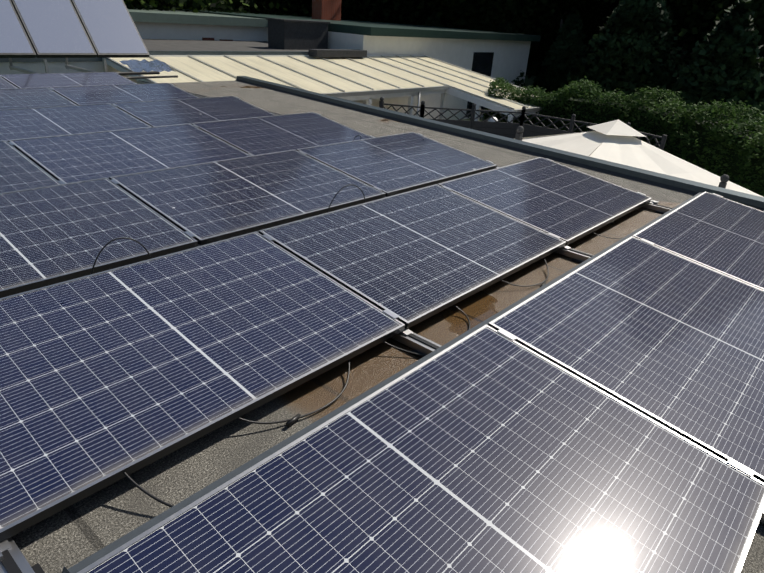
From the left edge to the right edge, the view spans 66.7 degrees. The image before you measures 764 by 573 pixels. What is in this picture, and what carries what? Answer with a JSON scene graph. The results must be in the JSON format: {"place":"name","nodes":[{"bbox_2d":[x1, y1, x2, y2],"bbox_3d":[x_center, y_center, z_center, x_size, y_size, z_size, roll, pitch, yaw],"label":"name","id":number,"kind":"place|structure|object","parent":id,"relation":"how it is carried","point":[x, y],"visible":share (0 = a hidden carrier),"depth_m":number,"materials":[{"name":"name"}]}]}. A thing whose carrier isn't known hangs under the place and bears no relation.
{"place":"outdoors","nodes":[
{"label":"outdoors","id":0,"kind":"place"},
{"bbox_2d":[0,0,149,73],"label":"tilted solar panels","id":1,"kind":"object","parent":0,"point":[66,29],"visible":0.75,"depth_m":10.28,"materials":[{"name":"grey glass"}]},
{"bbox_2d":[117,71,177,78],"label":"collector pipes","id":2,"kind":"object","parent":1,"relation":"attached to","point":[141,73],"visible":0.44,"depth_m":10.83,"materials":[{"name":"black metal"}]},
{"bbox_2d":[464,75,763,120],"bbox_3d":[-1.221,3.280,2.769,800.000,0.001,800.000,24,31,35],"label":"ground","id":3,"kind":"structure","parent":0,"point":[529,81],"depth_m":47.28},
{"bbox_2d":[127,0,156,9],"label":"tree","id":4,"kind":"object","parent":3,"relation":"on","point":[154,5],"depth_m":21.57,"materials":[{"name":"green plant"}]},
{"bbox_2d":[0,39,359,102],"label":"annex building","id":5,"kind":"structure","parent":3,"relation":"on","point":[174,47],"depth_m":16.82,"materials":[{"name":"metal"}]},
{"bbox_2d":[120,59,175,71],"bbox_3d":[-4.074,-3.850,10.114,0.500,0.167,0.766,24,31,35],"label":"foil flashing","id":6,"kind":"object","parent":5,"relation":"on","point":[144,65],"visible":1,"depth_m":10.09,"materials":[{"name":"silver metal"}]},
{"bbox_2d":[266,18,329,49],"bbox_3d":[-3.044,-9.164,21.187,1.000,1.026,2.187,24,31,35],"label":"rooftop box","id":7,"kind":"object","parent":5,"relation":"on","point":[289,34],"visible":0.82,"depth_m":20.67,"materials":[{"name":"grey metal"}]},
{"bbox_2d":[123,0,248,12],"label":"tree","id":8,"kind":"object","parent":3,"relation":"on","point":[146,5],"depth_m":25.01,"materials":[{"name":"green plant"}]},
{"bbox_2d":[125,0,258,13],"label":"tree","id":9,"kind":"object","parent":3,"relation":"on","point":[204,3],"visible":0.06,"depth_m":27.59,"materials":[{"name":"green plant"}]},
{"bbox_2d":[129,0,287,13],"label":"tree","id":10,"kind":"object","parent":3,"relation":"on","point":[238,4],"visible":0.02,"depth_m":31.57,"materials":[{"name":"green plant"}]},
{"bbox_2d":[233,0,311,16],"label":"tree","id":11,"kind":"object","parent":3,"relation":"on","point":[271,8],"visible":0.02,"depth_m":33.97,"materials":[{"name":"green plant"}]},
{"bbox_2d":[262,0,357,18],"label":"tree","id":12,"kind":"object","parent":3,"relation":"on","point":[308,8],"visible":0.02,"depth_m":39.26,"materials":[{"name":"green plant"}]},
{"bbox_2d":[128,7,540,119],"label":"building","id":13,"kind":"structure","parent":3,"relation":"on","point":[492,54],"depth_m":23.61,"materials":[{"name":"white paint"}]},
{"bbox_2d":[312,0,341,20],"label":"chimney","id":14,"kind":"object","parent":13,"relation":"on","point":[326,9],"visible":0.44,"depth_m":28.65,"materials":[{"name":"red brick"}]},
{"bbox_2d":[2,81,763,572],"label":"roof slab","id":15,"kind":"structure","parent":3,"relation":"on","point":[78,531],"depth_m":2.37,"materials":[{"name":"grey concrete"}]},
{"bbox_2d":[123,472,173,506],"bbox_3d":[-0.621,0.640,1.765,0.407,0.086,0.055,8,25,9],"label":"cable","id":16,"kind":"object","parent":15,"relation":"on","point":[129,478],"visible":0.44,"depth_m":1.77,"materials":[{"name":"black rubber"}]},
{"bbox_2d":[237,359,349,423],"bbox_3d":[-0.299,0.423,2.285,0.160,0.081,0.637,24,31,35],"label":"cable","id":17,"kind":"object","parent":15,"relation":"on","point":[305,415],"visible":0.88,"depth_m":2.23,"materials":[{"name":"black rubber"}]},
{"bbox_2d":[0,167,658,562],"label":"rail end brackets","id":18,"kind":"object","parent":15,"relation":"on","point":[496,167],"visible":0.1,"depth_m":1.53,"materials":[{"name":"silver metal"}]},
{"bbox_2d":[0,72,763,572],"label":"solar panel mounting","id":19,"kind":"object","parent":15,"relation":"on","point":[14,560],"visible":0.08,"depth_m":1.99,"materials":[{"name":"silver metal"}]},
{"bbox_2d":[0,77,17,88],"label":"solar panel","id":20,"kind":"object","parent":19,"relation":"on","point":[5,84],"visible":0.25,"depth_m":8.14,"materials":[{"name":"blue glass"}]},
{"bbox_2d":[0,140,59,192],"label":"solar panel","id":21,"kind":"object","parent":19,"relation":"on","point":[19,170],"visible":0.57,"depth_m":4.41,"materials":[{"name":"blue glass"}]},
{"bbox_2d":[0,87,75,109],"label":"solar panel","id":22,"kind":"object","parent":19,"relation":"on","point":[16,98],"visible":0.5,"depth_m":7.21,"materials":[{"name":"blue glass"}]},
{"bbox_2d":[0,72,136,87],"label":"solar panel","id":23,"kind":"object","parent":19,"relation":"on","point":[37,80],"visible":0.6,"depth_m":8.85,"materials":[{"name":"blue glass"}]},
{"bbox_2d":[0,103,150,140],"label":"solar panel","id":24,"kind":"object","parent":19,"relation":"on","point":[22,123],"visible":0.67,"depth_m":6.13,"materials":[{"name":"blue glass"}]},
{"bbox_2d":[0,177,197,297],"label":"solar panel","id":25,"kind":"object","parent":19,"relation":"on","point":[53,234],"visible":0.91,"depth_m":3.40,"materials":[{"name":"blue glass"}]},
{"bbox_2d":[91,237,150,273],"bbox_3d":[-1.245,-0.145,2.770,0.043,0.199,0.307,24,31,35],"label":"cable loop","id":26,"kind":"object","parent":19,"relation":"on","point":[113,240],"visible":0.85,"depth_m":2.70,"materials":[{"name":"black rubber"}]},
{"bbox_2d":[49,83,198,104],"bbox_3d":[-3.442,-2.625,8.029,1.134,0.036,1.722,31,35,31],"label":"solar panel","id":27,"kind":"object","parent":19,"relation":"on","point":[95,94],"visible":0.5,"depth_m":8.03,"materials":[{"name":"blue glass"}]},
{"bbox_2d":[8,123,250,182],"bbox_3d":[-2.176,-1.212,5.220,1.134,0.036,1.722,31,35,31],"label":"solar panel","id":28,"kind":"object","parent":19,"relation":"on","point":[70,158],"visible":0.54,"depth_m":5.12,"materials":[{"name":"blue glass"}]},
{"bbox_2d":[112,96,275,126],"bbox_3d":[-2.238,-2.159,7.229,1.134,0.036,1.722,31,35,31],"label":"solar panel","id":29,"kind":"object","parent":19,"relation":"on","point":[172,112],"visible":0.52,"depth_m":7.19,"materials":[{"name":"blue glass"}]},
{"bbox_2d":[0,231,404,541],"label":"solar panel","id":30,"kind":"object","parent":19,"relation":"on","point":[109,377],"visible":0.92,"depth_m":2.29,"materials":[{"name":"blue glass"}]},
{"bbox_2d":[109,149,385,244],"bbox_3d":[-0.955,-0.754,4.437,1.134,0.036,1.722,31,35,31],"label":"solar panel","id":31,"kind":"object","parent":19,"relation":"on","point":[209,202],"visible":0.92,"depth_m":4.28,"materials":[{"name":"blue glass"}]},
{"bbox_2d":[191,112,372,154],"bbox_3d":[-1.028,-1.697,6.436,1.134,0.036,1.722,31,35,31],"label":"solar panel","id":32,"kind":"object","parent":19,"relation":"on","point":[264,135],"visible":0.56,"depth_m":6.36,"materials":[{"name":"blue glass"}]},
{"bbox_2d":[327,184,364,212],"bbox_3d":[-0.229,-0.579,3.845,0.043,0.208,0.367,24,31,35],"label":"cable loop","id":33,"kind":"object","parent":19,"relation":"on","point":[340,190],"visible":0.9,"depth_m":3.75,"materials":[{"name":"black rubber"}]},
{"bbox_2d":[296,132,496,196],"bbox_3d":[0.193,-1.239,5.654,1.134,0.036,1.722,31,35,31],"label":"solar panel","id":34,"kind":"object","parent":19,"relation":"on","point":[391,165],"visible":0.9,"depth_m":5.53,"materials":[{"name":"blue glass"}]},
{"bbox_2d":[383,341,425,355],"bbox_3d":[0.101,0.273,2.662,0.313,0.085,0.011,7,25,6],"label":"cable","id":35,"kind":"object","parent":19,"relation":"on","point":[403,350],"depth_m":2.67,"materials":[{"name":"black rubber"}]},
{"bbox_2d":[259,184,565,328],"bbox_3d":[0.272,-0.298,3.661,1.134,0.036,1.722,31,35,31],"label":"solar panel","id":36,"kind":"object","parent":19,"relation":"on","point":[413,258],"visible":0.9,"depth_m":3.48,"materials":[{"name":"blue glass"}]},
{"bbox_2d":[77,325,763,572],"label":"solar panel","id":37,"kind":"object","parent":19,"relation":"on","point":[486,449],"visible":0.97,"depth_m":1.70,"materials":[{"name":"blue glass"}]},
{"bbox_2d":[453,305,469,329],"bbox_3d":[0.401,0.220,2.861,0.109,0.058,0.536,4,25,-1],"label":"cable","id":38,"kind":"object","parent":19,"relation":"on","point":[464,314],"depth_m":3.05,"materials":[{"name":"black rubber"}]},
{"bbox_2d":[438,157,651,245],"bbox_3d":[1.420,-0.783,4.878,1.134,0.036,1.722,31,35,31],"label":"solar panel","id":39,"kind":"object","parent":19,"relation":"on","point":[568,205],"visible":0.85,"depth_m":4.74,"materials":[{"name":"blue glass"}]},
{"bbox_2d":[488,236,763,482],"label":"solar panel","id":40,"kind":"object","parent":19,"relation":"on","point":[670,340],"visible":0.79,"depth_m":2.60,"materials":[{"name":"blue glass"}]},
{"bbox_2d":[633,191,763,289],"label":"solar panel","id":41,"kind":"object","parent":19,"relation":"on","point":[725,236],"visible":0.79,"depth_m":3.95,"materials":[{"name":"blue glass"}]},
{"bbox_2d":[285,282,545,426],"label":"mc connectors","id":42,"kind":"object","parent":15,"relation":"on","point":[292,420],"visible":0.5,"depth_m":2.18,"materials":[{"name":"black plastic"}]},
{"bbox_2d":[235,76,763,211],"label":"parapet","id":43,"kind":"structure","parent":15,"relation":"on","point":[655,178],"depth_m":7.06,"materials":[{"name":"metal"}]},
{"bbox_2d":[500,258,548,286],"bbox_3d":[0.913,-0.085,3.565,0.186,0.074,0.606,24,31,35],"label":"cable","id":44,"kind":"object","parent":15,"relation":"on","point":[530,285],"visible":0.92,"depth_m":3.47,"materials":[{"name":"black rubber"}]},
{"bbox_2d":[494,20,525,86],"bbox_3d":[5.920,-11.421,30.486,4.399,4.756,4.608,24,31,35],"label":"tree","id":45,"kind":"object","parent":3,"relation":"on","point":[503,26],"visible":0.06,"depth_m":29.47,"materials":[{"name":"green plant"}]},
{"bbox_2d":[415,0,611,82],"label":"tree","id":46,"kind":"object","parent":3,"relation":"on","point":[493,20],"visible":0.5,"depth_m":35.37,"materials":[{"name":"green plant"}]},
{"bbox_2d":[414,0,615,72],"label":"tree","id":47,"kind":"object","parent":3,"relation":"on","point":[562,6],"visible":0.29,"depth_m":35.13,"materials":[{"name":"green plant"}]},
{"bbox_2d":[554,0,686,107],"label":"tree","id":48,"kind":"object","parent":3,"relation":"on","point":[634,39],"visible":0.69,"depth_m":24.75,"materials":[{"name":"green plant"}]},
{"bbox_2d":[483,76,763,196],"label":"thuja hedge","id":49,"kind":"object","parent":3,"relation":"on","point":[700,138],"visible":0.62,"depth_m":15.76,"materials":[{"name":"green plant"}]},
{"bbox_2d":[554,0,763,76],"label":"tree","id":50,"kind":"object","parent":3,"relation":"on","point":[699,20],"visible":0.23,"depth_m":32.01,"materials":[{"name":"green plant"}]},
{"bbox_2d":[582,0,763,100],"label":"tree","id":51,"kind":"object","parent":3,"relation":"on","point":[709,13],"visible":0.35,"depth_m":27.20,"materials":[{"name":"green plant"}]},
{"bbox_2d":[656,0,763,131],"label":"tree","id":52,"kind":"object","parent":3,"relation":"on","point":[725,61],"visible":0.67,"depth_m":21.34,"materials":[{"name":"green plant"}]},
{"bbox_2d":[526,1,762,97],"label":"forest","id":53,"kind":"object","parent":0,"point":[531,70],"depth_m":53.38,"materials":[{"name":"green plant"}]},
{"label":"terrace paving","id":54,"kind":"structure","parent":0,"visible":0},
{"bbox_2d":[102,49,543,122],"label":"metal roof","id":55,"kind":"structure","parent":54,"relation":"on","point":[352,74],"depth_m":17.93,"materials":[{"name":"beige metal"}]},
{"bbox_2d":[488,117,497,121],"bbox_3d":[3.294,-4.344,17.782,0.320,1.660,0.320,24,31,35],"label":"globe lamp","id":56,"kind":"object","parent":54,"relation":"on","point":[492,120],"visible":0.29,"depth_m":17.37,"materials":[{"name":"white"}]},
{"bbox_2d":[379,97,667,149],"bbox_3d":[3.762,-4.041,16.726,7.708,2.070,1.727,12,26,16],"label":"garden fence","id":57,"kind":"object","parent":54,"relation":"on","point":[506,129],"visible":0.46,"depth_m":16.88,"materials":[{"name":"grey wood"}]},
{"bbox_2d":[515,126,728,187],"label":"vent pipes","id":58,"kind":"object","parent":54,"relation":"on","point":[724,179],"visible":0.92,"depth_m":9.10,"materials":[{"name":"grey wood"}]},
{"bbox_2d":[522,119,762,196],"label":"gazebo","id":59,"kind":"object","parent":54,"relation":"on","point":[615,141],"visible":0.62,"depth_m":9.75,"materials":[{"name":"fabric"}]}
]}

